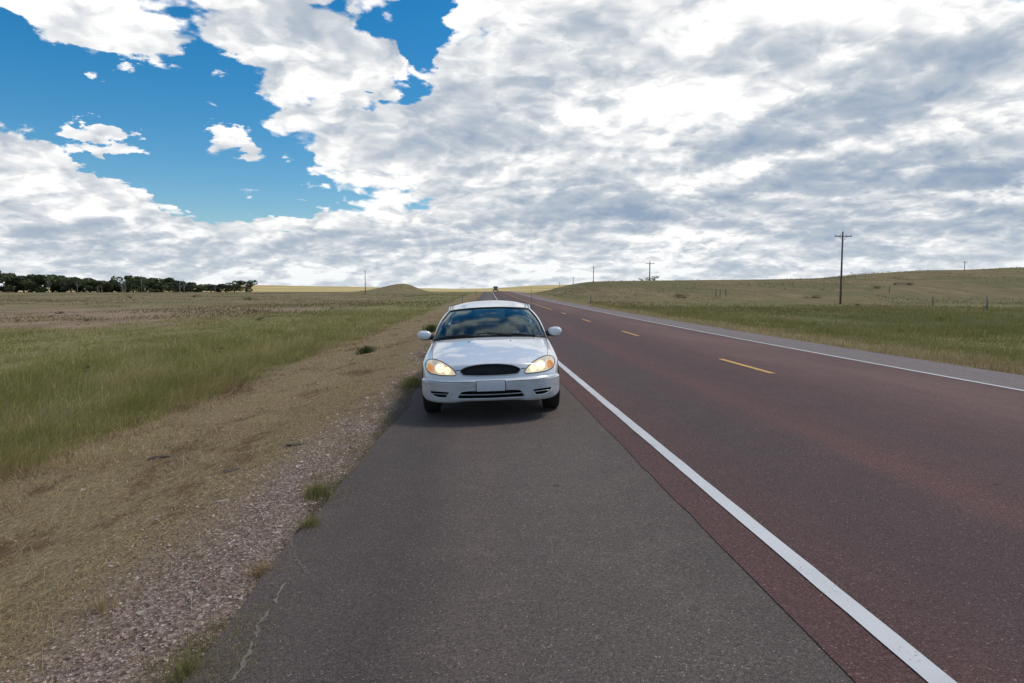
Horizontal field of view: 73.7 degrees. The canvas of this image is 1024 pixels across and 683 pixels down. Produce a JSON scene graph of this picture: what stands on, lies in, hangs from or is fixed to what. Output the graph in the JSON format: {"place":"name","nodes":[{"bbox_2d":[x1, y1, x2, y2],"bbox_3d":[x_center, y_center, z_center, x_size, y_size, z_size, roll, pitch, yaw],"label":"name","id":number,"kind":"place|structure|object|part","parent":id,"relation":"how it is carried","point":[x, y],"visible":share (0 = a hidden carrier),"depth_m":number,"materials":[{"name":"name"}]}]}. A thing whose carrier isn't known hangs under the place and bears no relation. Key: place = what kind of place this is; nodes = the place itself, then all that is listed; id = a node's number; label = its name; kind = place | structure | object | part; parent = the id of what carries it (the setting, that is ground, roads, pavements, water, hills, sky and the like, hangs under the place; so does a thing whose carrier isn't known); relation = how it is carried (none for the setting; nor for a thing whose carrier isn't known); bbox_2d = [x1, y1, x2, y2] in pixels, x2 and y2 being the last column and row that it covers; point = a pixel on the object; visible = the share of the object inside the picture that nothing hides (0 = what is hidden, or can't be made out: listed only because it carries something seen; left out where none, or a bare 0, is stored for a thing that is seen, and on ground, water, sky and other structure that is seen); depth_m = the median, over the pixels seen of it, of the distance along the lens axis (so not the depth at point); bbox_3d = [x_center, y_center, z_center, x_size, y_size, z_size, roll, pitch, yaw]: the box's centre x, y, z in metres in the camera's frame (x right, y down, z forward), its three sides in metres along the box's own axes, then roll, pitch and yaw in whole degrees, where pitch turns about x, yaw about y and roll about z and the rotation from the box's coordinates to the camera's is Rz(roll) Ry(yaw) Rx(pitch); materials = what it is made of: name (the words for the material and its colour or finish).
{"place":"outdoors","nodes":[
{"label":"outdoors","id":0,"kind":"place"},
{"bbox_2d":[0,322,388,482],"bbox_3d":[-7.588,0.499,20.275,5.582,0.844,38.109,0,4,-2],"label":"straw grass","id":1,"kind":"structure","parent":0,"point":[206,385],"depth_m":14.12,"materials":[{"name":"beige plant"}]},
{"bbox_2d":[0,307,437,477],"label":"tall grass","id":2,"kind":"structure","parent":0,"point":[132,371],"depth_m":18.87,"materials":[{"name":"green plant"}]},
{"bbox_2d":[355,345,379,354],"bbox_3d":[-4.324,0.249,20.374,0.847,0.366,0.817,0,4,-4],"label":"weed","id":3,"kind":"object","parent":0,"point":[366,349],"visible":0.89,"depth_m":20.31,"materials":[{"name":"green plant"}]},
{"bbox_2d":[420,323,438,331],"bbox_3d":[-3.377,-0.543,28.101,1.071,0.449,1.006,4,6,42],"label":"weed","id":4,"kind":"object","parent":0,"point":[431,328],"visible":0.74,"depth_m":28.02,"materials":[{"name":"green plant"}]},
{"bbox_2d":[418,294,561,411],"bbox_3d":[-0.335,-0.027,10.531,2.045,1.620,5.150,-2,4,-2],"label":"car","id":5,"kind":"object","parent":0,"point":[494,350],"visible":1,"depth_m":8.52,"materials":[{"name":"white paint"}]},
{"bbox_3d":[-0.391,-0.488,12.070,1.400,0.385,0.650,-2,4,-2],"label":"rear window","id":6,"kind":"part","parent":5,"relation":"part of","materials":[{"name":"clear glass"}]},
{"bbox_2d":[0,267,1023,682],"bbox_3d":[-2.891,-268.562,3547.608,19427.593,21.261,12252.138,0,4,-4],"label":"ground","id":7,"kind":"structure","parent":0,"point":[974,285],"depth_m":8.05,"materials":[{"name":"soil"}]},
{"bbox_2d":[0,270,14,291],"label":"tree","id":8,"kind":"object","parent":7,"relation":"on","point":[3,280],"visible":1,"depth_m":450.86,"materials":[{"name":"green plant"}]},
{"bbox_2d":[0,273,15,291],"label":"tree","id":9,"kind":"object","parent":7,"relation":"on","point":[6,284],"visible":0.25,"depth_m":482.37,"materials":[{"name":"green plant"}]},
{"bbox_2d":[0,276,31,292],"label":"tree","id":10,"kind":"object","parent":7,"relation":"on","point":[14,280],"visible":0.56,"depth_m":459.14,"materials":[{"name":"green plant"}]},
{"bbox_2d":[12,275,46,292],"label":"tree","id":11,"kind":"object","parent":7,"relation":"on","point":[28,290],"visible":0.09,"depth_m":473.39,"materials":[{"name":"green plant"}]},
{"bbox_2d":[18,274,54,292],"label":"tree","id":12,"kind":"object","parent":7,"relation":"on","point":[30,281],"visible":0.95,"depth_m":452.51,"materials":[{"name":"green plant"}]},
{"bbox_2d":[40,274,70,292],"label":"tree","id":13,"kind":"object","parent":7,"relation":"on","point":[58,280],"visible":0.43,"depth_m":468.11,"materials":[{"name":"green plant"}]},
{"bbox_2d":[51,279,80,291],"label":"tree","id":14,"kind":"object","parent":7,"relation":"on","point":[68,286],"visible":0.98,"depth_m":459.44,"materials":[{"name":"green plant"}]},
{"bbox_2d":[69,277,91,290],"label":"tree","id":15,"kind":"object","parent":7,"relation":"on","point":[80,287],"visible":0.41,"depth_m":470.96,"materials":[{"name":"green plant"}]},
{"bbox_2d":[76,279,104,291],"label":"tree","id":16,"kind":"object","parent":7,"relation":"on","point":[89,284],"visible":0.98,"depth_m":450.51,"materials":[{"name":"green plant"}]},
{"bbox_2d":[72,585,126,619],"bbox_3d":[-2.202,1.406,3.663,0.298,0.139,0.251,2,5,23],"label":"grass tuft","id":17,"kind":"object","parent":7,"relation":"on","point":[99,605],"visible":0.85,"depth_m":3.67,"materials":[{"name":"brown plant"}]},
{"bbox_2d":[96,279,116,291],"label":"tree","id":18,"kind":"object","parent":7,"relation":"on","point":[107,286],"visible":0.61,"depth_m":461.56,"materials":[{"name":"green plant"}]},
{"bbox_2d":[108,281,133,291],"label":"tree","id":19,"kind":"object","parent":7,"relation":"on","point":[116,287],"visible":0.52,"depth_m":479.53,"materials":[{"name":"green plant"}]},
{"bbox_2d":[110,276,148,292],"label":"tree","id":20,"kind":"object","parent":7,"relation":"on","point":[131,280],"visible":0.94,"depth_m":459.20,"materials":[{"name":"green plant"}]},
{"bbox_2d":[121,275,144,291],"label":"tree","id":21,"kind":"object","parent":7,"relation":"on","point":[126,277],"visible":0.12,"depth_m":489.39,"materials":[{"name":"green plant"}]},
{"bbox_2d":[126,283,148,291],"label":"tree","id":22,"kind":"object","parent":7,"relation":"on","point":[143,285],"visible":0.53,"depth_m":471.68,"materials":[{"name":"green plant"}]},
{"bbox_2d":[142,278,157,291],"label":"tree","id":23,"kind":"object","parent":7,"relation":"on","point":[152,279],"visible":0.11,"depth_m":506.50,"materials":[{"name":"green plant"}]},
{"bbox_2d":[144,280,165,291],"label":"tree","id":24,"kind":"object","parent":7,"relation":"on","point":[151,286],"visible":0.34,"depth_m":482.88,"materials":[{"name":"green plant"}]},
{"bbox_2d":[148,455,172,460],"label":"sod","id":25,"kind":"structure","parent":7,"relation":"on","point":[157,457],"depth_m":7.86,"materials":[{"name":"brown soil"}]},
{"bbox_2d":[149,277,173,291],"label":"tree","id":26,"kind":"object","parent":7,"relation":"on","point":[161,284],"visible":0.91,"depth_m":463.42,"materials":[{"name":"green plant"}]},
{"bbox_2d":[157,280,193,291],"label":"tree","id":27,"kind":"object","parent":7,"relation":"on","point":[176,283],"visible":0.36,"depth_m":479.99,"materials":[{"name":"green plant"}]},
{"bbox_2d":[168,284,194,291],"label":"tree","id":28,"kind":"object","parent":7,"relation":"on","point":[186,287],"visible":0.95,"depth_m":456.45,"materials":[{"name":"green plant"}]},
{"bbox_2d":[158,635,219,682],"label":"grass tuft","id":29,"kind":"object","parent":7,"relation":"on","point":[185,665],"visible":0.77,"depth_m":2.88,"materials":[{"name":"green plant"}]},
{"bbox_2d":[178,281,205,291],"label":"tree","id":30,"kind":"object","parent":7,"relation":"on","point":[193,283],"visible":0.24,"depth_m":495.18,"materials":[{"name":"green plant"}]},
{"bbox_2d":[188,285,207,291],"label":"tree","id":31,"kind":"object","parent":7,"relation":"on","point":[200,288],"visible":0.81,"depth_m":470.89,"materials":[{"name":"green plant"}]},
{"bbox_2d":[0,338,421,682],"bbox_3d":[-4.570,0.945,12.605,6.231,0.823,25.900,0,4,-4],"label":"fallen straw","id":32,"kind":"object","parent":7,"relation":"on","point":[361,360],"visible":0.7,"depth_m":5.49,"materials":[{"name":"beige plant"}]},
{"bbox_2d":[0,340,431,682],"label":"gravel","id":33,"kind":"structure","parent":7,"relation":"on","point":[195,564],"depth_m":4.24,"materials":[{"name":"grey gravel"}]},
{"bbox_2d":[205,284,228,291],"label":"tree","id":34,"kind":"object","parent":7,"relation":"on","point":[214,288],"visible":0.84,"depth_m":482.86,"materials":[{"name":"green plant"}]},
{"bbox_2d":[217,282,240,291],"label":"tree","id":35,"kind":"object","parent":7,"relation":"on","point":[226,287],"visible":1,"depth_m":462.06,"materials":[{"name":"green plant"}]},
{"bbox_2d":[220,468,239,473],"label":"sod","id":36,"kind":"structure","parent":7,"relation":"on","point":[229,470],"depth_m":6.66,"materials":[{"name":"brown soil"}]},
{"bbox_2d":[231,285,251,291],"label":"tree","id":37,"kind":"object","parent":7,"relation":"on","point":[241,289],"visible":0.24,"depth_m":499.63,"materials":[{"name":"green plant"}]},
{"bbox_2d":[232,280,257,291],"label":"tree","id":38,"kind":"object","parent":7,"relation":"on","point":[249,283],"visible":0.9,"depth_m":478.29,"materials":[{"name":"green plant"}]},
{"bbox_2d":[244,555,282,579],"bbox_3d":[-1.436,1.305,3.964,0.310,0.130,0.257,-3,5,-37],"label":"grass tuft","id":39,"kind":"object","parent":7,"relation":"on","point":[261,570],"visible":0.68,"depth_m":3.93,"materials":[{"name":"brown plant"}]},
{"bbox_2d":[112,344,428,682],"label":"edge weeds","id":40,"kind":"object","parent":7,"relation":"on","point":[210,639],"visible":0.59,"depth_m":3.22,"materials":[{"name":"green plant"}]},
{"bbox_2d":[285,443,306,446],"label":"sod","id":41,"kind":"structure","parent":7,"relation":"on","point":[294,444],"depth_m":7.53,"materials":[{"name":"brown soil"}]},
{"bbox_2d":[289,510,323,530],"bbox_3d":[-1.381,1.235,4.650,0.303,0.162,0.268,3,5,36],"label":"grass tuft","id":42,"kind":"object","parent":7,"relation":"on","point":[312,521],"visible":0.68,"depth_m":4.66,"materials":[{"name":"green plant"}]},
{"bbox_2d":[296,478,335,503],"bbox_3d":[-1.550,1.180,5.440,0.365,0.164,0.441,0,4,-4],"label":"grass tuft","id":43,"kind":"object","parent":7,"relation":"on","point":[315,492],"visible":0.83,"depth_m":5.41,"materials":[{"name":"plant"}]},
{"bbox_2d":[398,373,421,388],"bbox_3d":[-1.613,0.685,11.595,0.735,0.274,0.779,0,4,-4],"label":"grass tuft","id":44,"kind":"object","parent":7,"relation":"on","point":[414,382],"visible":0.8,"depth_m":11.51,"materials":[{"name":"green plant"}]},
{"bbox_2d":[0,267,1023,322],"bbox_3d":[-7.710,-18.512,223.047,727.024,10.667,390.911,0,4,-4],"label":"range grass","id":45,"kind":"structure","parent":7,"relation":"on","point":[304,306],"depth_m":97.87,"materials":[{"name":"green plant"}]},
{"bbox_2d":[589,303,1023,374],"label":"roadside grass","id":46,"kind":"structure","parent":7,"relation":"on","point":[910,352],"depth_m":19.77,"materials":[{"name":"green plant"}]},
{"bbox_2d":[834,232,851,303],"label":"power pole","id":47,"kind":"object","parent":7,"relation":"on","point":[840,296],"visible":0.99,"depth_m":96.45,"materials":[{"name":"brown wood"}]},
{"bbox_2d":[0,0,1023,288],"label":"sky","id":48,"kind":"structure","parent":0,"point":[445,144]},
{"bbox_2d":[184,292,855,682],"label":"shoulder","id":49,"kind":"object","parent":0,"point":[568,540],"visible":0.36,"depth_m":3.69},
{"bbox_2d":[492,291,1023,682],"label":"road","id":50,"kind":"structure","parent":0,"point":[859,521],"depth_m":5.47,"materials":[{"name":"brown asphalt"}]},
{"bbox_2d":[515,292,1023,389],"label":"shoulder","id":51,"kind":"object","parent":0,"point":[1016,381],"visible":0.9,"depth_m":16.78},
{"bbox_2d":[585,302,1023,365],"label":"ditch grass","id":52,"kind":"structure","parent":0,"point":[995,327],"depth_m":38.75,"materials":[{"name":"green plant"}]}
]}

